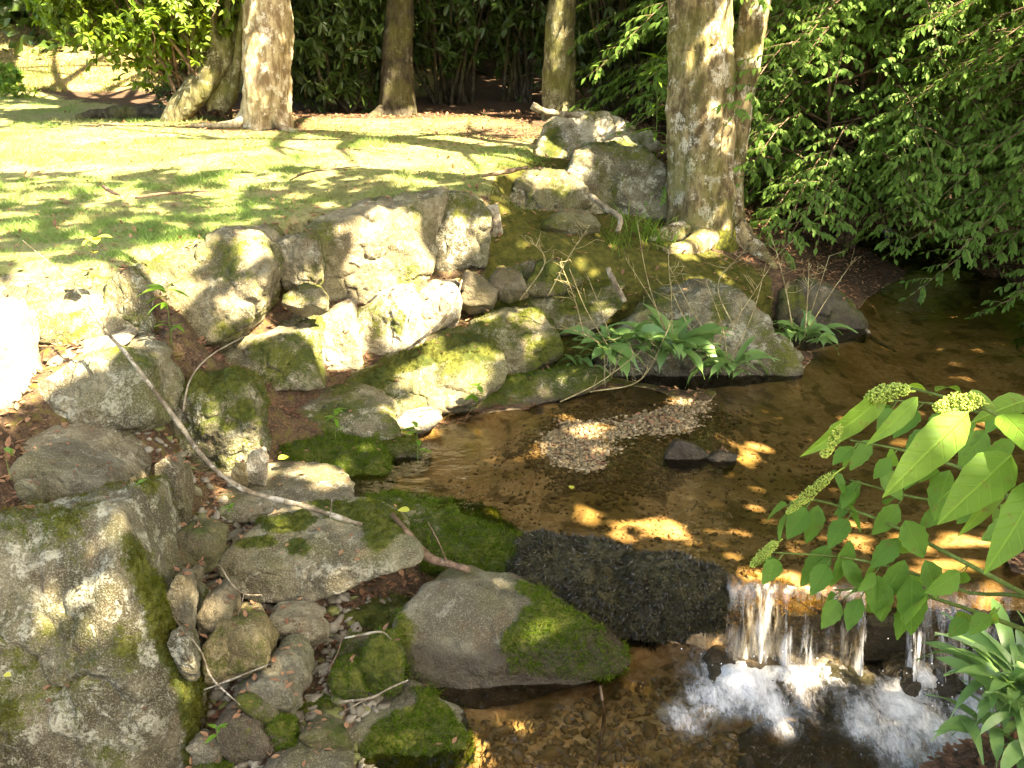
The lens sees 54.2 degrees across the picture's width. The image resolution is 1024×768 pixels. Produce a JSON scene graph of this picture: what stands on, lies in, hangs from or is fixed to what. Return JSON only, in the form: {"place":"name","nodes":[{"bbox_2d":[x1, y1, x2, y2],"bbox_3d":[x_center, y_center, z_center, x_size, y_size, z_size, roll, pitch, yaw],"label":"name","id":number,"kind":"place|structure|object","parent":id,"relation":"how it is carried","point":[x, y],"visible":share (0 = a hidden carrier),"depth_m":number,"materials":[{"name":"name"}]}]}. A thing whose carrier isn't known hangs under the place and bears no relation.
{"place":"outdoors","nodes":[
{"label":"outdoors","id":0,"kind":"place"},
{"bbox_2d":[0,11,424,96],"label":"bank grass","id":1,"kind":"structure","parent":0,"point":[41,82],"depth_m":15.17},
{"bbox_2d":[133,425,391,767],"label":"gravel","id":2,"kind":"structure","parent":0,"point":[358,712],"depth_m":4.16,"materials":[{"name":"gravel"}]},
{"bbox_2d":[185,728,221,765],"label":"stone","id":3,"kind":"object","parent":2,"relation":"on","point":[198,749],"visible":0.83,"depth_m":3.66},
{"bbox_2d":[269,632,314,692],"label":"stone","id":4,"kind":"object","parent":2,"relation":"on","point":[301,661],"visible":0.69,"depth_m":3.89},
{"bbox_2d":[269,600,329,646],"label":"stone","id":5,"kind":"object","parent":2,"relation":"on","point":[309,618],"visible":0.74,"depth_m":4.10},
{"bbox_2d":[326,651,371,699],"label":"stone","id":6,"kind":"object","parent":2,"relation":"on","point":[346,682],"visible":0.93,"depth_m":3.92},
{"bbox_2d":[336,631,369,658],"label":"stone","id":7,"kind":"object","parent":2,"relation":"on","point":[354,646],"visible":0.34,"depth_m":4.17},
{"bbox_2d":[0,0,1023,767],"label":"ground","id":8,"kind":"structure","parent":0,"point":[934,338],"depth_m":6.61,"materials":[{"name":"plant"}]},
{"bbox_2d":[0,296,40,408],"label":"rock","id":9,"kind":"object","parent":8,"relation":"on","point":[20,358],"visible":0.85,"depth_m":4.78,"materials":[{"name":"stone"}]},
{"bbox_2d":[0,272,133,347],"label":"boulder","id":10,"kind":"object","parent":8,"relation":"on","point":[56,304],"visible":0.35,"depth_m":5.16,"materials":[{"name":"stone"}]},
{"bbox_2d":[8,437,133,502],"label":"stone","id":11,"kind":"object","parent":8,"relation":"on","point":[58,476],"visible":0.51,"depth_m":4.18,"materials":[{"name":"stone"}]},
{"bbox_2d":[22,423,152,481],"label":"boulder","id":12,"kind":"object","parent":8,"relation":"on","point":[128,448],"visible":0.41,"depth_m":4.53,"materials":[{"name":"stone"}]},
{"bbox_2d":[36,330,184,431],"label":"rock","id":13,"kind":"object","parent":12,"relation":"on","point":[104,387],"visible":0.79,"depth_m":4.68,"materials":[{"name":"stone"}]},
{"bbox_2d":[47,327,137,365],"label":"rock","id":14,"kind":"object","parent":8,"relation":"on","point":[124,337],"visible":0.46,"depth_m":4.91,"materials":[{"name":"stone"}]},
{"bbox_2d":[0,473,211,767],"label":"boulder","id":15,"kind":"object","parent":8,"relation":"on","point":[97,641],"visible":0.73,"depth_m":3.57,"materials":[{"name":"stone"}]},
{"bbox_2d":[14,478,44,503],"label":"stone","id":16,"kind":"object","parent":15,"relation":"on","point":[25,489],"visible":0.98,"depth_m":3.99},
{"bbox_2d":[165,568,198,627],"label":"stone","id":17,"kind":"object","parent":15,"relation":"on","point":[182,593],"visible":0.8,"depth_m":3.73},
{"bbox_2d":[167,624,200,680],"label":"stone","id":18,"kind":"object","parent":15,"relation":"on","point":[184,652],"visible":0.99,"depth_m":3.65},
{"bbox_2d":[176,518,228,573],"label":"stone","id":19,"kind":"object","parent":15,"relation":"on","point":[207,540],"visible":0.77,"depth_m":4.06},
{"bbox_2d":[196,576,241,641],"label":"stone","id":20,"kind":"object","parent":15,"relation":"on","point":[214,610],"visible":0.78,"depth_m":3.88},
{"bbox_2d":[75,104,166,120],"bbox_3d":[-4.509,-3.239,11.958,1.349,0.201,0.371,0,21,0],"label":"log","id":21,"kind":"object","parent":8,"relation":"on","point":[147,111],"visible":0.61,"depth_m":11.95,"materials":[{"name":"brown wood"}]},
{"bbox_2d":[22,0,243,121],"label":"bright shrub","id":22,"kind":"object","parent":8,"relation":"on","point":[145,31],"visible":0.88,"depth_m":10.97,"materials":[{"name":"green plant"}]},
{"bbox_2d":[103,259,171,332],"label":"rock","id":23,"kind":"object","parent":8,"relation":"on","point":[124,286],"visible":0.53,"depth_m":5.20,"materials":[{"name":"stone"}]},
{"bbox_2d":[154,454,194,526],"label":"stone","id":24,"kind":"object","parent":8,"relation":"on","point":[179,475],"visible":0.59,"depth_m":4.41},
{"bbox_2d":[151,0,242,121],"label":"multi stemmed tree","id":25,"kind":"object","parent":8,"relation":"on","point":[213,83],"visible":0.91,"depth_m":11.28,"materials":[{"name":"brown plant"}]},
{"bbox_2d":[151,224,284,345],"bbox_3d":[-1.783,-0.624,5.987,0.887,0.624,0.981,0,21,0],"label":"boulder","id":26,"kind":"object","parent":8,"relation":"on","point":[228,287],"visible":0.72,"depth_m":5.70,"materials":[{"name":"stone"}]},
{"bbox_2d":[170,364,271,474],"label":"boulder","id":27,"kind":"object","parent":8,"relation":"on","point":[223,417],"visible":0.77,"depth_m":5.05,"materials":[{"name":"stone"}]},
{"bbox_2d":[215,704,273,764],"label":"stone","id":28,"kind":"object","parent":8,"relation":"on","point":[240,739],"visible":0.81,"depth_m":3.68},
{"bbox_2d":[236,691,282,727],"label":"stone","id":29,"kind":"object","parent":28,"relation":"on","point":[261,710],"visible":0.7,"depth_m":3.71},
{"bbox_2d":[190,0,300,131],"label":"pale barked tree","id":30,"kind":"object","parent":8,"relation":"on","point":[268,37],"visible":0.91,"depth_m":10.77,"materials":[{"name":"beige plant"}]},
{"bbox_2d":[220,314,326,390],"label":"rock","id":31,"kind":"object","parent":8,"relation":"on","point":[288,358],"visible":0.67,"depth_m":5.71,"materials":[{"name":"stone"}]},
{"bbox_2d":[281,282,328,317],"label":"stone","id":32,"kind":"object","parent":31,"relation":"on","point":[313,299],"visible":0.99,"depth_m":5.83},
{"bbox_2d":[263,712,301,751],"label":"stone","id":33,"kind":"object","parent":8,"relation":"on","point":[281,735],"visible":0.94,"depth_m":3.72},
{"bbox_2d":[238,665,303,714],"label":"stone","id":34,"kind":"object","parent":33,"relation":"on","point":[278,695],"visible":0.81,"depth_m":3.74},
{"bbox_2d":[201,602,278,685],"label":"stone","id":35,"kind":"object","parent":34,"relation":"on","point":[248,643],"visible":0.89,"depth_m":3.80,"materials":[{"name":"stone"}]},
{"bbox_2d":[0,82,566,316],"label":"lawn grass","id":36,"kind":"structure","parent":8,"relation":"on","point":[152,219],"depth_m":7.80,"materials":[{"name":"plant"}]},
{"bbox_2d":[217,461,354,523],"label":"boulder","id":37,"kind":"object","parent":8,"relation":"on","point":[295,486],"visible":0.59,"depth_m":4.91,"materials":[{"name":"stone"}]},
{"bbox_2d":[246,447,268,486],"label":"stone","id":38,"kind":"object","parent":37,"relation":"on","point":[257,463],"visible":0.99,"depth_m":4.88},
{"bbox_2d":[277,232,326,291],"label":"stone","id":39,"kind":"object","parent":8,"relation":"on","point":[304,255],"visible":0.84,"depth_m":6.01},
{"bbox_2d":[264,734,355,767],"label":"stone","id":40,"kind":"object","parent":8,"relation":"on","point":[297,755],"visible":0.72,"depth_m":3.67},
{"bbox_2d":[299,714,352,750],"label":"stone","id":41,"kind":"object","parent":40,"relation":"on","point":[332,732],"visible":0.93,"depth_m":3.71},
{"bbox_2d":[217,497,423,603],"bbox_3d":[-0.824,0.732,4.513,0.889,0.327,0.591,0,21,0],"label":"boulder","id":42,"kind":"object","parent":8,"relation":"on","point":[253,560],"visible":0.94,"depth_m":4.33,"materials":[{"name":"stone"}]},
{"bbox_2d":[290,0,386,113],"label":"rhododendron","id":43,"kind":"object","parent":8,"relation":"on","point":[311,56],"visible":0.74,"depth_m":12.45,"materials":[{"name":"green plant"}]},
{"bbox_2d":[276,426,400,496],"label":"boulder","id":44,"kind":"object","parent":8,"relation":"on","point":[363,462],"visible":0.52,"depth_m":5.35,"materials":[{"name":"stone"}]},
{"bbox_2d":[316,297,362,371],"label":"rock","id":45,"kind":"object","parent":8,"relation":"on","point":[341,349],"visible":0.52,"depth_m":6.28,"materials":[{"name":"stone"}]},
{"bbox_2d":[357,280,425,355],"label":"rock","id":46,"kind":"object","parent":45,"relation":"on","point":[385,326],"visible":0.73,"depth_m":6.41,"materials":[{"name":"stone"}]},
{"bbox_2d":[298,382,400,440],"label":"boulder","id":47,"kind":"object","parent":8,"relation":"on","point":[374,411],"visible":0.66,"depth_m":5.66,"materials":[{"name":"stone"}]},
{"bbox_2d":[302,185,448,303],"bbox_3d":[-0.993,-0.910,6.957,1.320,0.840,0.743,-11,23,-26],"label":"boulder","id":48,"kind":"object","parent":8,"relation":"on","point":[376,246],"visible":0.68,"depth_m":6.70,"materials":[{"name":"stone"}]},
{"bbox_2d":[343,590,411,631],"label":"mossy rock","id":49,"kind":"object","parent":8,"relation":"on","point":[366,616],"visible":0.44,"depth_m":4.42,"materials":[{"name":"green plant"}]},
{"bbox_2d":[359,0,416,116],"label":"shaded tree","id":50,"kind":"object","parent":8,"relation":"on","point":[397,92],"visible":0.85,"depth_m":12.25,"materials":[{"name":"brown plant"}]},
{"bbox_2d":[358,430,433,476],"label":"rock","id":51,"kind":"object","parent":8,"relation":"on","point":[407,461],"visible":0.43,"depth_m":5.50,"materials":[{"name":"stone"}]},
{"bbox_2d":[350,679,479,767],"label":"boulder","id":52,"kind":"object","parent":8,"relation":"on","point":[402,731],"visible":0.84,"depth_m":3.86,"materials":[{"name":"plant"}]},
{"bbox_2d":[359,624,407,697],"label":"stone","id":53,"kind":"object","parent":52,"relation":"on","point":[383,661],"visible":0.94,"depth_m":3.96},
{"bbox_2d":[1,109,951,767],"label":"fallen leaves","id":54,"kind":"object","parent":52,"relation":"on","point":[273,659],"depth_m":4.36,"materials":[{"name":"plant"}]},
{"bbox_2d":[344,324,507,417],"bbox_3d":[-0.536,-0.080,6.349,1.028,0.504,0.874,0,21,0],"label":"boulder","id":55,"kind":"object","parent":8,"relation":"on","point":[425,378],"visible":0.68,"depth_m":6.13,"materials":[{"name":"stone"}]},
{"bbox_2d":[418,279,461,333],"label":"rock","id":56,"kind":"object","parent":55,"relation":"on","point":[437,304],"visible":0.73,"depth_m":6.54,"materials":[{"name":"stone"}]},
{"bbox_2d":[360,487,525,578],"bbox_3d":[-0.338,0.759,4.873,0.914,0.367,0.646,0,21,0],"label":"boulder","id":57,"kind":"object","parent":8,"relation":"on","point":[480,535],"visible":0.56,"depth_m":4.79,"materials":[{"name":"plant"}]},
{"bbox_2d":[365,0,527,105],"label":"rhododendron","id":58,"kind":"object","parent":8,"relation":"on","point":[445,56],"visible":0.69,"depth_m":13.24,"materials":[{"name":"green plant"}]},
{"bbox_2d":[434,190,493,271],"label":"boulder","id":59,"kind":"object","parent":8,"relation":"on","point":[464,233],"visible":0.73,"depth_m":7.05,"materials":[{"name":"stone"}]},
{"bbox_2d":[0,0,992,85],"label":"woodland","id":60,"kind":"object","parent":8,"relation":"on","point":[17,6],"visible":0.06,"depth_m":15.80,"materials":[{"name":"green plant"}]},
{"bbox_2d":[0,108,1023,767],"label":"fallen leaves","id":61,"kind":"object","parent":8,"relation":"on","point":[950,760],"depth_m":5.70,"materials":[{"name":"plant"}]},
{"bbox_2d":[391,565,633,709],"bbox_3d":[0.004,1.134,4.386,1.080,0.580,0.595,0,21,0],"label":"boulder","id":62,"kind":"object","parent":8,"relation":"on","point":[476,638],"visible":0.87,"depth_m":4.22,"materials":[{"name":"grey stone"}]},
{"bbox_2d":[466,305,565,373],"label":"rock","id":63,"kind":"object","parent":8,"relation":"on","point":[525,337],"visible":0.81,"depth_m":6.45,"materials":[{"name":"stone"}]},
{"bbox_2d":[461,270,497,314],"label":"stone","id":64,"kind":"object","parent":63,"relation":"on","point":[479,294],"visible":0.92,"depth_m":6.66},
{"bbox_2d":[488,265,528,303],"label":"stone","id":65,"kind":"object","parent":63,"relation":"on","point":[508,284],"visible":0.94,"depth_m":6.70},
{"bbox_2d":[450,0,585,102],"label":"rhododendron","id":66,"kind":"object","parent":8,"relation":"on","point":[528,68],"visible":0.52,"depth_m":13.81,"materials":[{"name":"green plant"}]},
{"bbox_2d":[442,364,612,420],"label":"rock","id":67,"kind":"object","parent":8,"relation":"on","point":[557,384],"visible":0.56,"depth_m":6.28,"materials":[{"name":"stone"}]},
{"bbox_2d":[478,279,624,335],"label":"rock","id":68,"kind":"object","parent":8,"relation":"on","point":[564,312],"visible":0.52,"depth_m":6.89,"materials":[{"name":"stone"}]},
{"bbox_2d":[526,258,583,298],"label":"stone","id":69,"kind":"object","parent":68,"relation":"on","point":[542,284],"visible":0.79,"depth_m":6.96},
{"bbox_2d":[510,166,592,211],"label":"boulder","id":70,"kind":"object","parent":8,"relation":"on","point":[530,192],"visible":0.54,"depth_m":8.03,"materials":[{"name":"stone"}]},
{"bbox_2d":[541,0,575,120],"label":"slim straight tree","id":71,"kind":"object","parent":8,"relation":"on","point":[558,91],"visible":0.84,"depth_m":11.48,"materials":[{"name":"brown plant"}]},
{"bbox_2d":[541,209,600,235],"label":"stone","id":72,"kind":"object","parent":8,"relation":"on","point":[562,220],"visible":0.96,"depth_m":7.42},
{"bbox_2d":[531,0,666,113],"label":"rhododendron","id":73,"kind":"object","parent":8,"relation":"on","point":[601,9],"visible":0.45,"depth_m":12.79,"materials":[{"name":"green plant"}]},
{"bbox_2d":[533,108,666,158],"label":"boulder","id":74,"kind":"object","parent":8,"relation":"on","point":[561,137],"visible":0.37,"depth_m":9.46,"materials":[{"name":"stone"}]},
{"bbox_2d":[461,676,746,767],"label":"gravel","id":75,"kind":"structure","parent":8,"relation":"on","point":[555,753],"depth_m":4.06,"materials":[{"name":"gravel"}]},
{"bbox_2d":[564,141,667,220],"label":"boulder","id":76,"kind":"object","parent":8,"relation":"on","point":[618,175],"visible":0.59,"depth_m":8.36,"materials":[{"name":"stone"}]},
{"bbox_2d":[604,130,662,154],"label":"rock","id":77,"kind":"object","parent":76,"relation":"on","point":[639,139],"visible":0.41,"depth_m":8.84,"materials":[{"name":"stone"}]},
{"bbox_2d":[504,526,738,653],"bbox_3d":[0.492,0.956,4.565,1.097,0.558,0.362,5,21,14],"label":"ledge rock","id":78,"kind":"object","parent":8,"relation":"on","point":[651,599],"visible":0.81,"depth_m":4.44,"materials":[{"name":"stone"}]},
{"bbox_2d":[559,269,686,380],"bbox_3d":[0.613,-0.411,6.311,0.798,0.664,0.634,16,26,36],"label":"strap leaved plant","id":79,"kind":"object","parent":8,"relation":"on","point":[625,334],"visible":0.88,"depth_m":6.26,"materials":[{"name":"green plant"}]},
{"bbox_2d":[438,152,810,427],"bbox_3d":[0.790,-0.945,7.547,2.804,1.120,4.030,0,21,0],"label":"ground moss","id":80,"kind":"object","parent":8,"relation":"on","point":[602,215],"visible":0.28,"depth_m":7.65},
{"bbox_2d":[620,207,697,250],"bbox_3d":[1.105,-1.185,7.696,0.690,0.335,0.726,0,21,0],"label":"grass tuft","id":81,"kind":"object","parent":8,"relation":"on","point":[654,230],"visible":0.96,"depth_m":7.70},
{"bbox_2d":[604,218,738,379],"bbox_3d":[1.082,-0.534,6.318,0.826,0.983,0.761,-16,26,-37],"label":"strap leaved plant","id":82,"kind":"object","parent":8,"relation":"on","point":[678,340],"visible":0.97,"depth_m":6.32,"materials":[{"name":"green plant"}]},
{"bbox_2d":[593,278,803,390],"bbox_3d":[1.256,-0.319,6.990,1.480,0.787,0.788,0,21,0],"label":"boulder","id":83,"kind":"object","parent":8,"relation":"on","point":[768,340],"visible":0.5,"depth_m":6.73,"materials":[{"name":"stone"}]},
{"bbox_2d":[647,0,777,268],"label":"twin stemmed tree","id":84,"kind":"object","parent":8,"relation":"on","point":[706,149],"visible":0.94,"depth_m":7.90,"materials":[{"name":"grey plant"}]},
{"bbox_2d":[707,449,736,471],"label":"stone","id":85,"kind":"object","parent":8,"relation":"on","point":[720,460],"visible":0.96,"depth_m":5.45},
{"bbox_2d":[668,255,779,388],"bbox_3d":[1.353,-0.377,6.342,0.718,0.867,0.585,-12,24,-29],"label":"strap leaved plant","id":86,"kind":"object","parent":8,"relation":"on","point":[731,364],"visible":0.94,"depth_m":6.37,"materials":[{"name":"green plant"}]},
{"bbox_2d":[651,237,826,372],"bbox_3d":[1.603,-0.541,6.427,1.322,0.912,0.659,-10,23,-25],"label":"dry weed","id":87,"kind":"object","parent":8,"relation":"on","point":[751,285],"visible":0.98,"depth_m":6.45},
{"bbox_2d":[566,0,927,163],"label":"leafy bush","id":88,"kind":"object","parent":8,"relation":"on","point":[633,36],"visible":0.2,"depth_m":11.13,"materials":[{"name":"green plant"}]},
{"bbox_2d":[697,644,801,714],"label":"boulder","id":89,"kind":"object","parent":8,"relation":"on","point":[714,657],"visible":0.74,"depth_m":4.19,"materials":[{"name":"grey stone"}]},
{"bbox_2d":[731,561,865,662],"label":"ledge rock","id":90,"kind":"object","parent":8,"relation":"on","point":[798,622],"visible":0.48,"depth_m":4.33,"materials":[{"name":"brown stone"}]},
{"bbox_2d":[726,595,862,676],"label":"waterfall","id":91,"kind":"structure","parent":90,"relation":"on","point":[784,657],"depth_m":4.25,"materials":[{"name":"white liquid"}]},
{"bbox_2d":[608,0,1023,282],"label":"leafy bush","id":92,"kind":"object","parent":8,"relation":"on","point":[828,171],"visible":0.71,"depth_m":8.45,"materials":[{"name":"green plant"}]},
{"bbox_2d":[773,252,861,354],"bbox_3d":[2.051,-0.592,6.992,0.664,0.764,0.658,-14,25,-33],"label":"strap leaved plant","id":93,"kind":"object","parent":8,"relation":"on","point":[814,327],"visible":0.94,"depth_m":6.99,"materials":[{"name":"green plant"}]},
{"bbox_2d":[772,276,868,351],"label":"rock","id":94,"kind":"object","parent":8,"relation":"on","point":[836,308],"visible":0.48,"depth_m":7.73,"materials":[{"name":"stone"}]},
{"bbox_2d":[737,719,917,767],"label":"boulder","id":95,"kind":"object","parent":8,"relation":"on","point":[804,743],"visible":0.92,"depth_m":3.91,"materials":[{"name":"brown stone"}]},
{"bbox_2d":[791,652,887,721],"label":"boulder","id":96,"kind":"object","parent":8,"relation":"on","point":[834,690],"visible":0.67,"depth_m":4.15,"materials":[{"name":"grey stone"}]},
{"bbox_2d":[848,711,919,744],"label":"stone","id":97,"kind":"object","parent":8,"relation":"on","point":[883,717],"visible":0.62,"depth_m":4.03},
{"bbox_2d":[749,382,1023,639],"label":"hydrangea","id":98,"kind":"object","parent":8,"relation":"on","point":[974,494],"visible":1,"depth_m":2.11,"materials":[{"name":"green plant"}]},
{"bbox_2d":[807,0,1023,153],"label":"leafy bush","id":99,"kind":"object","parent":8,"relation":"on","point":[912,64],"visible":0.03,"depth_m":10.06,"materials":[{"name":"green plant"}]},
{"bbox_2d":[881,649,970,720],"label":"rock","id":100,"kind":"object","parent":8,"relation":"on","point":[895,669],"visible":0.56,"depth_m":4.13,"materials":[{"name":"stone"}]},
{"bbox_2d":[829,0,1023,304],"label":"leafy bush","id":101,"kind":"object","parent":8,"relation":"on","point":[1011,172],"visible":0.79,"depth_m":7.91,"materials":[{"name":"green plant"}]},
{"bbox_2d":[859,607,1023,664],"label":"ledge rock","id":102,"kind":"object","parent":8,"relation":"on","point":[877,646],"visible":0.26,"depth_m":4.29,"materials":[{"name":"stone"}]},
{"bbox_2d":[916,589,1023,754],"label":"strap leaved plant","id":103,"kind":"object","parent":8,"relation":"on","point":[1006,655],"visible":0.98,"depth_m":3.30,"materials":[{"name":"green plant"}]},
{"bbox_2d":[925,688,1023,767],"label":"strap leaved plant","id":104,"kind":"object","parent":8,"relation":"on","point":[1012,755],"visible":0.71,"depth_m":3.23,"materials":[{"name":"green plant"}]},
{"bbox_2d":[965,282,1023,357],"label":"leafy bush","id":105,"kind":"object","parent":8,"relation":"on","point":[1015,294],"visible":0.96,"depth_m":7.64,"materials":[{"name":"green plant"}]},
{"bbox_2d":[442,397,889,584],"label":"gravel","id":106,"kind":"structure","parent":0,"point":[615,414],"depth_m":5.55,"materials":[{"name":"gravel"}]},
{"bbox_2d":[662,438,709,469],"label":"stone","id":107,"kind":"object","parent":106,"relation":"on","point":[680,454],"visible":0.98,"depth_m":5.46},
{"bbox_2d":[677,647,995,760],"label":"stream","id":108,"kind":"structure","parent":0,"point":[754,681],"depth_m":4.05,"materials":[{"name":"white liquid"}]},
{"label":"stream pool","id":109,"kind":"structure","parent":0,"visible":0},
{"bbox_2d":[396,407,442,437],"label":"stone","id":110,"kind":"object","parent":109,"relation":"in","point":[429,420],"visible":0.73,"depth_m":5.78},
{"bbox_2d":[539,309,672,402],"bbox_3d":[0.609,-0.202,6.168,0.853,0.564,0.310,-4,21,-10],"label":"dry weed","id":111,"kind":"object","parent":109,"relation":"on","point":[610,373],"visible":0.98,"depth_m":6.17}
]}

